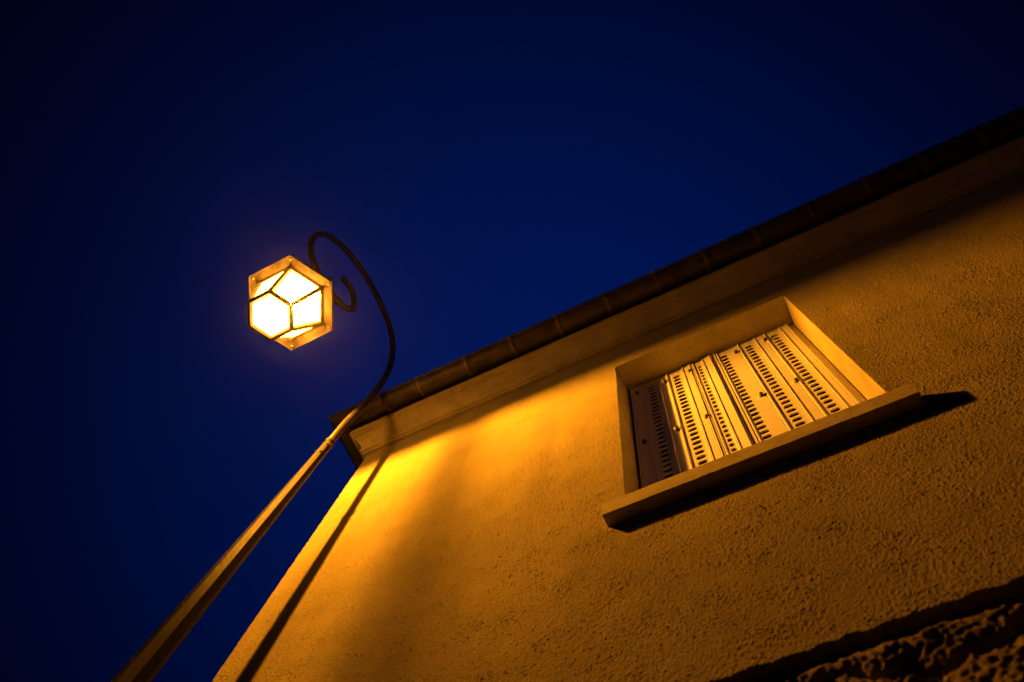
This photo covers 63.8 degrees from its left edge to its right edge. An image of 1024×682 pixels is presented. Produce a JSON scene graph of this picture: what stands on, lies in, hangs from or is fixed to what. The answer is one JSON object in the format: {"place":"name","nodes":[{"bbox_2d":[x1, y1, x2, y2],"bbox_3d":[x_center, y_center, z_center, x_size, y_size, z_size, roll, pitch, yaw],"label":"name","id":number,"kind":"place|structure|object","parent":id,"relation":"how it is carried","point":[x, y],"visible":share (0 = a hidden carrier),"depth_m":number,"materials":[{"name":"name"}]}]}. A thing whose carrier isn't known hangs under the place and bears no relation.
{"place":"outdoors","nodes":[
{"label":"outdoors","id":0,"kind":"place"},
{"bbox_2d":[0,0,1023,681],"label":"sky","id":1,"kind":"structure","parent":0,"point":[494,169],"materials":[{"name":"blue"}]},
{"label":"ground","id":2,"kind":"structure","parent":0,"visible":0},
{"bbox_2d":[212,106,1023,681],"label":"house","id":3,"kind":"structure","parent":2,"relation":"on","point":[786,446],"depth_m":3.19,"materials":[{"name":"paint"}]},
{"bbox_2d":[649,337,839,477],"bbox_3d":[1.057,0.377,3.825,1.037,1.855,0.023,-24,-79,11],"label":"window","id":4,"kind":"structure","parent":3,"relation":"in","point":[829,401],"depth_m":3.97,"materials":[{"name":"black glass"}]},
{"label":"pavement","id":5,"kind":"structure","parent":0,"visible":0},
{"bbox_2d":[110,231,395,681],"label":"street lamp","id":6,"kind":"object","parent":5,"relation":"on","point":[292,298],"visible":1,"depth_m":4.79,"materials":[{"name":"metal"}]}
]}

